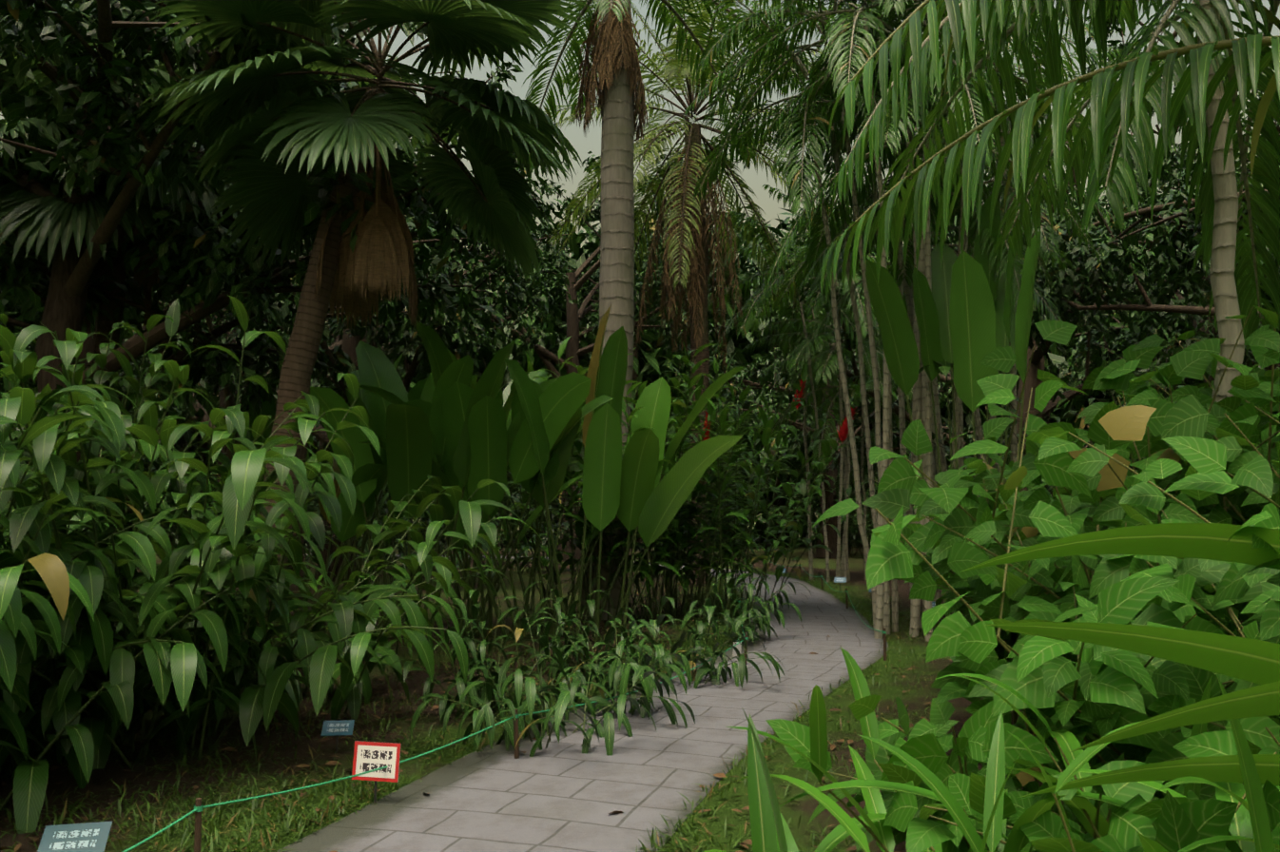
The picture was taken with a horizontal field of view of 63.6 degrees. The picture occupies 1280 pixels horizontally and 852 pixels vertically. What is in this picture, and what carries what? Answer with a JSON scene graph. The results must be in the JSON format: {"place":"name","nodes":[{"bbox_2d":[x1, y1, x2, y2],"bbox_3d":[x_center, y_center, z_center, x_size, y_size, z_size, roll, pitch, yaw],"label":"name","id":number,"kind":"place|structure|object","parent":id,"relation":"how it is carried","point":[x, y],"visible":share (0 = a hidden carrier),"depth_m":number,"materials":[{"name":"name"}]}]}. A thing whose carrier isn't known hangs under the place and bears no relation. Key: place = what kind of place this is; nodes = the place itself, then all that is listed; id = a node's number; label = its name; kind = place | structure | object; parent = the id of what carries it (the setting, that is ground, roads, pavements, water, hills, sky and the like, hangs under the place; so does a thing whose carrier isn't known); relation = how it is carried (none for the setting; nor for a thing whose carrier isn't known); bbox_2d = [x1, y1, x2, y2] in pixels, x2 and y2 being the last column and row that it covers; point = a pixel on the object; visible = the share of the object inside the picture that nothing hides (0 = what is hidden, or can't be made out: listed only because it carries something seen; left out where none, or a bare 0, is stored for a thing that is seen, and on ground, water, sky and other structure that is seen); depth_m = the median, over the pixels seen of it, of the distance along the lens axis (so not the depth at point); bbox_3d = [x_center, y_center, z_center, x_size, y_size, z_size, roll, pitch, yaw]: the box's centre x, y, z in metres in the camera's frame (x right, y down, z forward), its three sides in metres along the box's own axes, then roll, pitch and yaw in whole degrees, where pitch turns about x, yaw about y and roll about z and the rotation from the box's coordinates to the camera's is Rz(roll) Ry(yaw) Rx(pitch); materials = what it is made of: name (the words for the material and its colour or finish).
{"place":"outdoors","nodes":[
{"label":"outdoors","id":0,"kind":"place"},
{"bbox_2d":[0,550,1086,851],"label":"verge","id":1,"kind":"structure","parent":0,"point":[804,809],"depth_m":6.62,"materials":[{"name":"green plant"}]},
{"bbox_2d":[37,821,112,851],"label":"sign","id":2,"kind":"object","parent":1,"relation":"on","point":[89,837],"visible":1,"depth_m":4.56,"materials":[{"name":"metal"}]},
{"bbox_2d":[0,385,297,833],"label":"ginger","id":3,"kind":"object","parent":1,"relation":"on","point":[28,791],"visible":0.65,"depth_m":5.38,"materials":[{"name":"green plant"}]},
{"bbox_2d":[0,319,335,772],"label":"ginger","id":4,"kind":"object","parent":1,"relation":"on","point":[59,576],"visible":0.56,"depth_m":5.63,"materials":[{"name":"green plant"}]},
{"bbox_2d":[115,418,542,731],"bbox_3d":[-2.413,1.219,8.168,3.161,2.434,4.077,2,-5,-29],"label":"ginger","id":5,"kind":"object","parent":1,"relation":"on","point":[426,559],"visible":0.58,"depth_m":7.76,"materials":[{"name":"green plant"}]},
{"bbox_2d":[320,719,354,752],"bbox_3d":[-1.989,2.065,6.799,0.200,0.233,0.094,1,-5,-7],"label":"sign","id":6,"kind":"object","parent":1,"relation":"on","point":[337,728],"visible":0.96,"depth_m":6.80,"materials":[{"name":"teal metal"}]},
{"bbox_2d":[306,493,390,559],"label":"understory","id":7,"kind":"object","parent":1,"relation":"on","point":[323,521],"depth_m":32.63,"materials":[{"name":"green plant"}]},
{"bbox_2d":[351,740,401,804],"bbox_3d":[-1.427,1.901,5.585,0.270,0.370,0.036,-1,-5,13],"label":"sign","id":8,"kind":"object","parent":1,"relation":"on","point":[368,756],"visible":0.88,"depth_m":5.59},
{"bbox_2d":[241,154,574,516],"bbox_3d":[-10.128,-2.127,34.435,12.162,12.920,15.147,4,-6,-38],"label":"tree","id":9,"kind":"object","parent":1,"relation":"on","point":[542,269],"visible":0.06,"depth_m":33.19,"materials":[{"name":"green plant"}]},
{"bbox_2d":[122,581,748,851],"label":"rope fence","id":10,"kind":"object","parent":1,"relation":"on","point":[199,806],"visible":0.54,"depth_m":5.09,"materials":[{"name":"green fabric"}]},
{"bbox_2d":[732,639,741,657],"bbox_3d":[0.982,2.231,10.450,0.090,0.205,0.025,1,-5,-16],"label":"white tag","id":11,"kind":"object","parent":10,"relation":"attached to","point":[738,647],"visible":0.61,"depth_m":10.45,"materials":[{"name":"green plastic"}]},
{"bbox_2d":[372,584,642,721],"bbox_3d":[-0.954,1.850,8.209,1.987,1.190,1.548,0,-5,1],"label":"plant","id":12,"kind":"object","parent":1,"relation":"on","point":[469,640],"visible":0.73,"depth_m":7.95,"materials":[{"name":"green plant"}]},
{"bbox_2d":[406,608,695,756],"bbox_3d":[-0.501,1.835,7.009,1.782,1.056,1.699,-1,-5,18],"label":"plant","id":13,"kind":"object","parent":1,"relation":"on","point":[564,697],"visible":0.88,"depth_m":6.80,"materials":[{"name":"green plant"}]},
{"bbox_2d":[405,304,746,643],"bbox_3d":[-0.430,0.568,13.020,4.507,4.138,4.321,-4,-6,42],"label":"heliconia","id":14,"kind":"object","parent":1,"relation":"on","point":[630,491],"visible":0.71,"depth_m":11.99,"materials":[{"name":"green plant"}]},
{"bbox_2d":[408,127,760,562],"bbox_3d":[-2.175,-2.793,31.971,12.169,13.905,8.562,2,-5,-19],"label":"tree","id":15,"kind":"object","parent":1,"relation":"on","point":[576,287],"visible":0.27,"depth_m":31.03,"materials":[{"name":"green plant"}]},
{"bbox_2d":[333,0,858,620],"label":"palm","id":16,"kind":"object","parent":1,"relation":"on","point":[610,70],"visible":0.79,"depth_m":15.52,"materials":[{"name":"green plant"}]},
{"bbox_2d":[513,576,682,689],"bbox_3d":[-0.521,2.028,9.926,1.522,1.140,1.370,4,-6,-40],"label":"ginger","id":17,"kind":"object","parent":1,"relation":"on","point":[561,617],"visible":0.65,"depth_m":9.86,"materials":[{"name":"green plant"}]},
{"bbox_2d":[508,590,719,717],"bbox_3d":[-0.379,1.870,8.185,1.326,1.142,1.797,2,-5,-24],"label":"plant","id":18,"kind":"object","parent":1,"relation":"on","point":[646,686],"visible":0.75,"depth_m":8.02,"materials":[{"name":"green plant"}]},
{"bbox_2d":[498,336,737,622],"bbox_3d":[-1.089,0.697,14.175,4.286,4.049,3.845,-2,-5,20],"label":"red ginger","id":19,"kind":"object","parent":1,"relation":"on","point":[572,561],"visible":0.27,"depth_m":14.42,"materials":[{"name":"green plant"}]},
{"bbox_2d":[557,341,798,619],"bbox_3d":[0.620,0.828,15.874,3.953,4.054,4.009,0,-5,1],"label":"red ginger","id":20,"kind":"object","parent":1,"relation":"on","point":[673,552],"visible":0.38,"depth_m":15.08,"materials":[{"name":"green plant"}]},
{"bbox_2d":[590,582,787,688],"bbox_3d":[0.396,2.001,9.589,1.800,1.041,1.772,0,-5,1],"label":"ginger","id":21,"kind":"object","parent":1,"relation":"on","point":[740,669],"visible":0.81,"depth_m":9.39,"materials":[{"name":"green plant"}]},
{"bbox_2d":[558,363,857,623],"bbox_3d":[0.268,0.905,14.862,5.409,3.742,3.507,0,-5,1],"label":"red ginger","id":22,"kind":"object","parent":1,"relation":"on","point":[752,518],"visible":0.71,"depth_m":14.66,"materials":[{"name":"green plant"}]},
{"bbox_2d":[543,0,895,586],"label":"palm","id":23,"kind":"object","parent":1,"relation":"on","point":[688,221],"visible":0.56,"depth_m":21.49,"materials":[{"name":"green plant"}]},
{"bbox_2d":[682,573,812,644],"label":"ginger","id":24,"kind":"object","parent":1,"relation":"on","point":[763,623],"visible":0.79,"depth_m":12.34,"materials":[{"name":"green plant"}]},
{"bbox_2d":[660,348,880,609],"bbox_3d":[1.935,0.892,16.841,4.649,4.079,4.227,0,-5,1],"label":"red ginger","id":25,"kind":"object","parent":1,"relation":"on","point":[818,481],"visible":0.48,"depth_m":16.29,"materials":[{"name":"green plant"}]},
{"bbox_2d":[762,561,886,660],"bbox_3d":[3.203,2.959,19.005,0.634,0.390,16.509,0,-5,2],"label":"rope fence","id":26,"kind":"object","parent":1,"relation":"on","point":[883,631],"visible":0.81,"depth_m":15.04,"materials":[{"name":"green fabric"}]},
{"bbox_2d":[707,184,942,582],"bbox_3d":[3.906,-0.914,23.188,5.755,8.678,5.576,4,-6,-44],"label":"cane clump","id":27,"kind":"object","parent":1,"relation":"on","point":[819,376],"visible":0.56,"depth_m":22.57,"materials":[{"name":"green plant"}]},
{"bbox_2d":[833,577,846,591],"bbox_3d":[3.773,3.016,19.458,0.220,0.325,0.095,-1,-5,15],"label":"plant label","id":28,"kind":"object","parent":1,"relation":"on","point":[840,580],"visible":0.92,"depth_m":19.46,"materials":[{"name":"grey metal"}]},
{"bbox_2d":[743,711,1023,851],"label":"strap plant","id":29,"kind":"object","parent":1,"relation":"on","point":[779,825],"visible":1,"depth_m":2.77,"materials":[{"name":"green plant"}]},
{"bbox_2d":[703,714,1067,851],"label":"strap plant","id":30,"kind":"object","parent":1,"relation":"on","point":[764,835],"visible":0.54,"depth_m":3.05,"materials":[{"name":"green plant"}]},
{"bbox_2d":[726,647,1071,851],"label":"strap plant","id":31,"kind":"object","parent":1,"relation":"on","point":[870,785],"visible":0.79,"depth_m":3.33,"materials":[{"name":"green plant"}]},
{"bbox_2d":[680,0,1120,641],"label":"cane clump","id":32,"kind":"object","parent":1,"relation":"on","point":[843,59],"visible":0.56,"depth_m":13.21,"materials":[{"name":"green plant"}]},
{"bbox_2d":[865,193,1040,617],"bbox_3d":[3.804,-0.219,11.931,1.700,5.524,2.286,-3,-6,36],"label":"banana","id":33,"kind":"object","parent":1,"relation":"on","point":[967,320],"visible":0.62,"depth_m":11.62,"materials":[{"name":"green plant"}]},
{"bbox_2d":[771,0,1151,604],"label":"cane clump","id":34,"kind":"object","parent":1,"relation":"on","point":[1045,254],"visible":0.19,"depth_m":15.22,"materials":[{"name":"green plant"}]},
{"bbox_2d":[870,441,1072,736],"bbox_3d":[3.057,1.038,6.698,2.898,2.201,2.622,-3,-5,35],"label":"shrub","id":35,"kind":"object","parent":1,"relation":"on","point":[938,560],"visible":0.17,"depth_m":6.80,"materials":[{"name":"green plant"}]},
{"bbox_2d":[905,457,1045,531],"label":"shrub","id":36,"kind":"object","parent":1,"relation":"on","point":[914,527],"depth_m":9.39,"materials":[{"name":"green plant"}]},
{"bbox_2d":[765,649,1215,851],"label":"leafy plant","id":37,"kind":"object","parent":1,"relation":"on","point":[929,745],"visible":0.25,"depth_m":3.77,"materials":[{"name":"green plant"}]},
{"bbox_2d":[937,673,1186,851],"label":"strap plant","id":38,"kind":"object","parent":1,"relation":"on","point":[1081,807],"visible":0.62,"depth_m":3.15,"materials":[{"name":"green plant"}]},
{"bbox_2d":[856,674,1274,851],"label":"strap plant","id":39,"kind":"object","parent":1,"relation":"on","point":[1250,820],"visible":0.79,"depth_m":2.86,"materials":[{"name":"green plant"}]},
{"bbox_2d":[274,553,888,851],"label":"path paving","id":40,"kind":"structure","parent":0,"point":[565,794],"depth_m":6.27,"materials":[{"name":"grey stone"}]},
{"bbox_2d":[0,512,1173,778],"bbox_3d":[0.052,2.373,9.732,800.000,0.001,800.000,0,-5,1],"label":"ground","id":41,"kind":"structure","parent":0,"point":[856,562],"depth_m":17.64,"materials":[{"name":"soil"}]},
{"bbox_2d":[0,362,108,543],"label":"ginger","id":42,"kind":"object","parent":41,"relation":"on","point":[64,531],"visible":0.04,"depth_m":7.80,"materials":[{"name":"green plant"}]},
{"bbox_2d":[0,93,153,424],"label":"tree","id":43,"kind":"object","parent":41,"relation":"on","point":[123,334],"depth_m":26.73,"materials":[{"name":"green plant"}]},
{"bbox_2d":[20,343,237,592],"bbox_3d":[-8.247,0.635,13.895,4.358,4.135,5.352,-2,-5,25],"label":"understory","id":44,"kind":"object","parent":41,"relation":"on","point":[187,436],"visible":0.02,"depth_m":14.54,"materials":[{"name":"green plant"}]},
{"bbox_2d":[0,114,292,345],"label":"tree","id":45,"kind":"object","parent":41,"relation":"on","point":[19,311],"visible":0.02,"depth_m":36.89,"materials":[{"name":"green plant"}]},
{"bbox_2d":[0,298,330,668],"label":"shrub","id":46,"kind":"object","parent":41,"relation":"on","point":[160,480],"visible":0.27,"depth_m":8.58,"materials":[{"name":"green plant"}]},
{"bbox_2d":[0,0,346,477],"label":"tree","id":47,"kind":"object","parent":41,"relation":"on","point":[51,219],"visible":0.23,"depth_m":12.12,"materials":[{"name":"green plant"}]},
{"bbox_2d":[12,0,439,368],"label":"tree","id":48,"kind":"object","parent":41,"relation":"on","point":[88,343],"visible":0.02,"depth_m":16.90,"materials":[{"name":"green plant"}]},
{"bbox_2d":[133,443,329,528],"bbox_3d":[-10.194,1.723,27.285,5.745,4.067,5.434,0,-5,1],"label":"understory","id":49,"kind":"object","parent":41,"relation":"on","point":[223,453],"depth_m":26.92,"materials":[{"name":"green plant"}]},
{"bbox_2d":[0,294,467,771],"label":"ginger","id":50,"kind":"object","parent":41,"relation":"on","point":[223,541],"visible":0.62,"depth_m":6.23,"materials":[{"name":"green plant"}]},
{"bbox_2d":[0,0,494,531],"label":"tree","id":51,"kind":"object","parent":41,"relation":"on","point":[68,295],"visible":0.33,"depth_m":11.85,"materials":[{"name":"green plant"}]},
{"bbox_2d":[124,403,389,593],"bbox_3d":[-7.094,1.201,18.733,6.468,3.767,4.658,2,-5,-22],"label":"understory","id":52,"kind":"object","parent":41,"relation":"on","point":[201,413],"visible":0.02,"depth_m":18.55,"materials":[{"name":"green plant"}]},
{"bbox_2d":[55,42,472,564],"bbox_3d":[-10.434,-4.411,28.377,12.958,16.499,13.370,-3,-6,37],"label":"tree","id":53,"kind":"object","parent":41,"relation":"on","point":[226,398],"depth_m":26.77,"materials":[{"name":"green plant"}]},
{"bbox_2d":[202,581,329,688],"bbox_3d":[-3.582,1.890,9.352,1.294,1.074,1.767,0,-5,1],"label":"shrub","id":54,"kind":"object","parent":41,"relation":"on","point":[267,607],"visible":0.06,"depth_m":9.34,"materials":[{"name":"green plant"}]},
{"bbox_2d":[196,419,384,581],"bbox_3d":[-8.047,1.637,23.201,4.354,3.594,5.314,0,-5,-4],"label":"understory","id":55,"kind":"object","parent":41,"relation":"on","point":[310,547],"visible":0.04,"depth_m":22.51,"materials":[{"name":"green plant"}]},
{"bbox_2d":[1,40,583,581],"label":"tree","id":56,"kind":"object","parent":41,"relation":"on","point":[399,336],"visible":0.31,"depth_m":20.90,"materials":[{"name":"green plant"}]},
{"bbox_2d":[282,410,309,659],"bbox_3d":[-3.650,0.594,11.048,0.247,3.773,0.195,-2,-5,23],"label":"thin trunk","id":57,"kind":"object","parent":41,"relation":"on","point":[294,589],"visible":0.1,"depth_m":10.98,"materials":[{"name":"brown plant"}]},
{"bbox_2d":[259,572,405,669],"bbox_3d":[-3.261,1.942,10.090,1.407,1.022,1.803,-2,-5,28],"label":"shrub","id":58,"kind":"object","parent":41,"relation":"on","point":[312,585],"visible":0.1,"depth_m":10.06,"materials":[{"name":"green plant"}]},
{"bbox_2d":[125,0,588,674],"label":"fan palm","id":59,"kind":"object","parent":41,"relation":"on","point":[280,135],"visible":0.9,"depth_m":10.35,"materials":[{"name":"green plant"}]},
{"bbox_2d":[240,352,477,631],"bbox_3d":[-3.806,0.735,14.002,3.142,3.959,3.715,1,-5,-18],"label":"heliconia","id":60,"kind":"object","parent":41,"relation":"on","point":[350,521],"visible":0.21,"depth_m":13.84,"materials":[{"name":"green plant"}]},
{"bbox_2d":[306,571,421,659],"bbox_3d":[-2.803,2.017,10.826,1.291,1.081,1.794,2,-5,-27],"label":"young ginger","id":61,"kind":"object","parent":41,"relation":"on","point":[408,642],"visible":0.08,"depth_m":10.93,"materials":[{"name":"green plant"}]},
{"bbox_2d":[307,468,550,591],"bbox_3d":[-4.092,1.658,20.934,6.554,3.200,4.677,4,-6,-43],"label":"understory","id":62,"kind":"object","parent":41,"relation":"on","point":[444,540],"visible":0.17,"depth_m":20.48,"materials":[{"name":"green plant"}]},
{"bbox_2d":[356,474,508,575],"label":"understory","id":63,"kind":"object","parent":41,"relation":"on","point":[405,519],"visible":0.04,"depth_m":24.52,"materials":[{"name":"green plant"}]},
{"bbox_2d":[305,340,613,641],"bbox_3d":[-2.047,0.723,12.746,3.586,3.787,4.129,4,-6,-38],"label":"heliconia","id":64,"kind":"object","parent":41,"relation":"on","point":[407,455],"visible":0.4,"depth_m":11.99,"materials":[{"name":"green plant"}]},
{"bbox_2d":[426,471,582,572],"bbox_3d":[-3.284,1.487,26.149,5.659,4.360,5.355,-3,-5,31],"label":"understory","id":65,"kind":"object","parent":41,"relation":"on","point":[566,527],"visible":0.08,"depth_m":25.64,"materials":[{"name":"green plant"}]},
{"bbox_2d":[358,320,670,640],"bbox_3d":[-1.742,0.760,13.328,4.791,3.804,3.728,3,-6,-36],"label":"heliconia","id":66,"kind":"object","parent":41,"relation":"on","point":[487,428],"visible":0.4,"depth_m":12.18,"materials":[{"name":"green plant"}]},
{"bbox_2d":[0,181,1279,550],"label":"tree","id":67,"kind":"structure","parent":41,"relation":"on","point":[650,362],"depth_m":40.97,"materials":[{"name":"green plant"}]},
{"bbox_2d":[768,456,891,558],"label":"understory","id":68,"kind":"object","parent":41,"relation":"on","point":[868,515],"visible":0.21,"depth_m":33.23,"materials":[{"name":"green plant"}]},
{"bbox_2d":[767,455,913,557],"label":"understory","id":69,"kind":"object","parent":41,"relation":"on","point":[779,517],"visible":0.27,"depth_m":33.63,"materials":[{"name":"green plant"}]},
{"bbox_2d":[662,231,1019,559],"bbox_3d":[5.746,-1.281,33.862,10.056,11.118,12.474,0,-5,1],"label":"tree","id":70,"kind":"object","parent":41,"relation":"on","point":[769,388],"visible":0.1,"depth_m":32.13,"materials":[{"name":"green plant"}]},
{"bbox_2d":[771,151,1127,491],"bbox_3d":[11.990,-3.207,39.894,13.216,15.941,16.167,-2,-5,29],"label":"tree","id":71,"kind":"object","parent":41,"relation":"on","point":[1119,320],"depth_m":36.91,"materials":[{"name":"green plant"}]},
{"bbox_2d":[855,443,1049,517],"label":"understory","id":72,"kind":"object","parent":41,"relation":"on","point":[904,513],"depth_m":24.95,"materials":[{"name":"green plant"}]},
{"bbox_2d":[737,0,1279,492],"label":"tree","id":73,"kind":"object","parent":41,"relation":"on","point":[1147,329],"visible":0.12,"depth_m":22.96,"materials":[{"name":"green plant"}]},
{"bbox_2d":[745,0,1279,512],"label":"palm","id":74,"kind":"object","parent":41,"relation":"on","point":[1223,224],"visible":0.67,"depth_m":7.21,"materials":[{"name":"green plant"}]},
{"bbox_2d":[820,0,1279,300],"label":"palm fronds","id":75,"kind":"object","parent":74,"relation":"attached to","point":[1195,73],"visible":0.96,"depth_m":4.55,"materials":[{"name":"green plant"}]},
{"bbox_2d":[812,305,1279,798],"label":"shrub","id":76,"kind":"object","parent":41,"relation":"on","point":[1107,689],"visible":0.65,"depth_m":3.91,"materials":[{"name":"green plant"}]},
{"bbox_2d":[972,417,1131,497],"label":"understory","id":77,"kind":"object","parent":41,"relation":"on","point":[1077,423],"depth_m":22.85,"materials":[{"name":"green plant"}]},
{"bbox_2d":[869,303,1279,731],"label":"shrub","id":78,"kind":"object","parent":41,"relation":"on","point":[1118,377],"visible":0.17,"depth_m":5.25,"materials":[{"name":"green plant"}]},
{"bbox_2d":[877,716,1279,851],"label":"shrub","id":79,"kind":"object","parent":41,"relation":"on","point":[1169,823],"visible":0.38,"depth_m":2.96,"materials":[{"name":"green plant"}]},
{"bbox_2d":[918,331,1242,495],"bbox_3d":[6.330,0.730,13.091,6.124,3.820,7.170,0,-5,1],"label":"understory","id":80,"kind":"object","parent":41,"relation":"on","point":[944,370],"visible":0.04,"depth_m":13.17,"materials":[{"name":"green plant"}]},
{"bbox_2d":[889,0,1279,331],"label":"palm","id":81,"kind":"object","parent":41,"relation":"on","point":[1142,151],"visible":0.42,"depth_m":6.14,"materials":[{"name":"green plant"}]},
{"bbox_2d":[950,337,1279,571],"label":"shrub","id":82,"kind":"object","parent":41,"relation":"on","point":[1001,517],"visible":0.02,"depth_m":6.03,"materials":[{"name":"green plant"}]},
{"bbox_2d":[961,523,1279,797],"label":"plant","id":83,"kind":"object","parent":41,"relation":"on","point":[1255,661],"visible":0.94,"depth_m":2.71,"materials":[{"name":"green plant"}]},
{"bbox_2d":[1020,174,1279,407],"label":"tree","id":84,"kind":"object","parent":41,"relation":"on","point":[1170,253],"visible":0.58,"depth_m":18.45,"materials":[{"name":"green plant"}]},
{"bbox_2d":[1066,459,1248,526],"bbox_3d":[4.241,0.767,4.798,3.241,2.444,3.385,2,-5,-27],"label":"shrub","id":85,"kind":"object","parent":41,"relation":"on","point":[1093,509],"visible":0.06,"depth_m":5.27,"materials":[{"name":"green plant"}]},
{"bbox_2d":[1037,375,1279,717],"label":"shrub","id":86,"kind":"object","parent":41,"relation":"on","point":[1188,416],"visible":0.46,"depth_m":3.90,"materials":[{"name":"green plant"}]},
{"bbox_2d":[1048,350,1271,498],"bbox_3d":[7.910,0.828,12.955,6.668,3.603,4.650,-3,-5,30],"label":"understory","id":87,"kind":"object","parent":41,"relation":"on","point":[1076,397],"visible":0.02,"depth_m":13.44,"materials":[{"name":"green plant"}]},
{"bbox_2d":[1046,70,1279,384],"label":"tree","id":88,"kind":"object","parent":41,"relation":"on","point":[1244,124],"depth_m":36.06,"materials":[{"name":"green plant"}]},
{"bbox_2d":[1047,27,1279,406],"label":"tree","id":89,"kind":"object","parent":41,"relation":"on","point":[1171,169],"visible":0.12,"depth_m":28.19,"materials":[{"name":"green plant"}]},
{"bbox_2d":[1143,635,1279,798],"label":"shrub","id":90,"kind":"object","parent":41,"relation":"on","point":[1198,728],"visible":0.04,"depth_m":3.34,"materials":[{"name":"green plant"}]},
{"bbox_2d":[1177,835,1279,851],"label":"strap plant","id":91,"kind":"object","parent":41,"relation":"on","point":[1198,843],"visible":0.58,"depth_m":2.53,"materials":[{"name":"green plant"}]},
{"bbox_2d":[1190,92,1279,349],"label":"tree","id":92,"kind":"object","parent":41,"relation":"on","point":[1203,302],"visible":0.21,"depth_m":14.81,"materials":[{"name":"green plant"}]},
{"bbox_2d":[1255,572,1279,609],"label":"shrub","id":93,"kind":"object","parent":41,"relation":"on","point":[1275,579],"visible":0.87,"depth_m":3.25,"materials":[{"name":"green plant"}]},
{"bbox_2d":[0,0,1279,506],"label":"sky","id":94,"kind":"structure","parent":0,"point":[582,142],"materials":[{"name":"grey"}]}
]}

